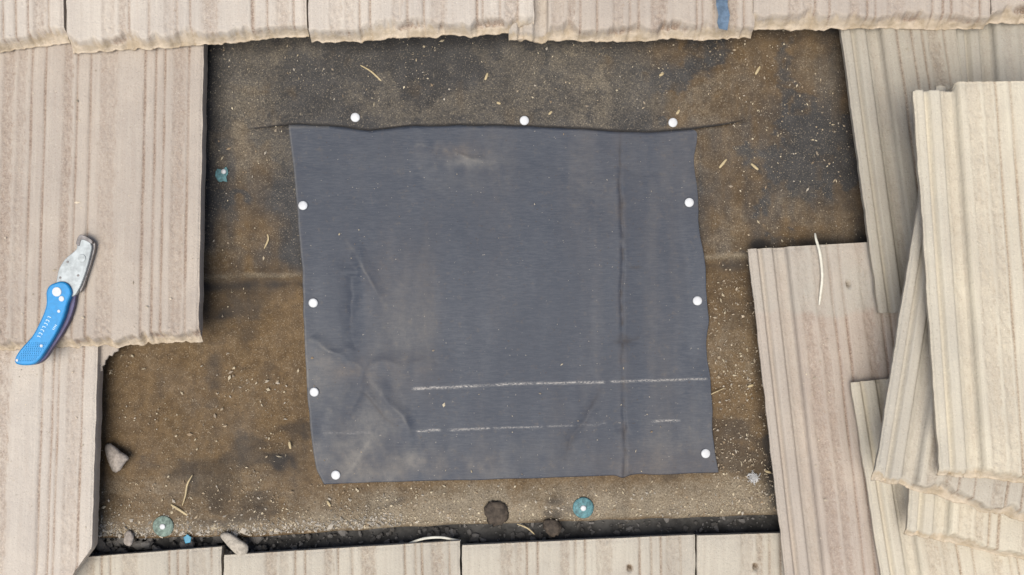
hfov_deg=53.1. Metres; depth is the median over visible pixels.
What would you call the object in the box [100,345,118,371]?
tile shard
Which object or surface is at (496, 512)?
mastic dab
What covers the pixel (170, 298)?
tile crumbs
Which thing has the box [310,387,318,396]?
roofing nail
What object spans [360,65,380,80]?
straw
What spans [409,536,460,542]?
dry stem
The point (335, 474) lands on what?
roofing nail
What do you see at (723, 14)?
plastic strap
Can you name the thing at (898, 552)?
roof tile
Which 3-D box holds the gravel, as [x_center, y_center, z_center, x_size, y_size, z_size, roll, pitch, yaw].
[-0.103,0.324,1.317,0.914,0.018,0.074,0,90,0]
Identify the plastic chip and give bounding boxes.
[183,534,190,542]
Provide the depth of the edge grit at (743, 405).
1.30 m
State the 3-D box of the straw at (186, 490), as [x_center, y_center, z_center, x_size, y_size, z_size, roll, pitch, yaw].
[-0.411,0.257,1.294,0.014,0.005,0.039,0,90,0]
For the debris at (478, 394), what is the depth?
1.29 m
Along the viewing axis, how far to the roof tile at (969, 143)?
1.12 m
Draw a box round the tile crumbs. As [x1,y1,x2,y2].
[0,48,910,547]
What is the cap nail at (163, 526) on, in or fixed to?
on the roof underlayment
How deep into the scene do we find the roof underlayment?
1.30 m
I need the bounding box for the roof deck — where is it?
[0,0,1023,574]
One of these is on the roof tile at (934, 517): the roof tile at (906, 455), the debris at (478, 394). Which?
the roof tile at (906, 455)
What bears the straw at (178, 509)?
on the roof underlayment
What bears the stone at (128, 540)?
on the gravel
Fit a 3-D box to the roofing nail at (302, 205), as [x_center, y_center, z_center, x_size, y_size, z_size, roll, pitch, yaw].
[-0.264,-0.103,1.301,0.012,0.020,0.012,0,83,1]
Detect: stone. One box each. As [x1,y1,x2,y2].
[105,443,128,472]
[123,530,133,545]
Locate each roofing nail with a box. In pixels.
[298,201,307,209]
[309,298,317,307]
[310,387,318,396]
[331,470,339,479]
[351,113,359,121]
[520,116,528,124]
[668,118,676,126]
[685,198,693,206]
[693,296,701,304]
[701,449,709,457]
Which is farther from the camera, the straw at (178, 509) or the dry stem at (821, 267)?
the straw at (178, 509)
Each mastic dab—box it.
[484,500,508,526]
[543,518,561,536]
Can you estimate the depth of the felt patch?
1.29 m
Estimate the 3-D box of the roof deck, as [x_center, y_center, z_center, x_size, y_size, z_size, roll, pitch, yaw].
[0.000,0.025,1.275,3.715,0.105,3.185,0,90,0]
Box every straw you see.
[171,504,186,515]
[182,475,192,505]
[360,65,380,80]
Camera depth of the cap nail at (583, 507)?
1.29 m
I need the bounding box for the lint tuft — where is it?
[746,471,760,484]
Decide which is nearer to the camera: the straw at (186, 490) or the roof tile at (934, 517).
the roof tile at (934, 517)
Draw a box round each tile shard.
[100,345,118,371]
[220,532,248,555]
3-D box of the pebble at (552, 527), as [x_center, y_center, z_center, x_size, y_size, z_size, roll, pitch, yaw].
[0.051,0.304,1.295,0.025,0.008,0.025,0,90,0]
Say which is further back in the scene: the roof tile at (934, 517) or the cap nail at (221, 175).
the cap nail at (221, 175)
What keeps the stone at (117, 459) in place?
on the roof underlayment
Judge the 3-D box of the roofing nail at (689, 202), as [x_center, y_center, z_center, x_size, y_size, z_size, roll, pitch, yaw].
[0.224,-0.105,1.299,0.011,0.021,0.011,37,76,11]
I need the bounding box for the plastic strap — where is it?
[716,0,729,29]
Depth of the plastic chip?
1.29 m
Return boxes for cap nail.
[153,516,173,536]
[215,167,227,181]
[573,497,593,517]
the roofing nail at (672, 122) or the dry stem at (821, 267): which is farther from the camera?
the roofing nail at (672, 122)
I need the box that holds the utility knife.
[15,235,96,364]
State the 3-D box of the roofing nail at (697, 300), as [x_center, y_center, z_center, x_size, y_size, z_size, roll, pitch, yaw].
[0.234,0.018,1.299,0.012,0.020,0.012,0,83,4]
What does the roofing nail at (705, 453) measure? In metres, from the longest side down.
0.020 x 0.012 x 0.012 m
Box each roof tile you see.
[850,379,1023,574]
[871,85,1023,521]
[904,489,1023,559]
[911,81,1023,482]
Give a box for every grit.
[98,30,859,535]
[98,508,401,538]
[707,276,771,506]
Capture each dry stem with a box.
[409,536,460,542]
[814,233,823,304]
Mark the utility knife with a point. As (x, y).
(39, 346)
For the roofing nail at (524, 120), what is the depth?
1.29 m
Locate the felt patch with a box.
[288,124,717,483]
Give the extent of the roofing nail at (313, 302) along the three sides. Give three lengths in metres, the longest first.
0.020 x 0.011 x 0.011 m
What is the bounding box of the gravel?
[90,515,778,555]
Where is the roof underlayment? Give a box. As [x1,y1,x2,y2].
[98,28,866,537]
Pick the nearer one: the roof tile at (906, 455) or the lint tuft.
the roof tile at (906, 455)
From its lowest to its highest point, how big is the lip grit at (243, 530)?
0.006 m

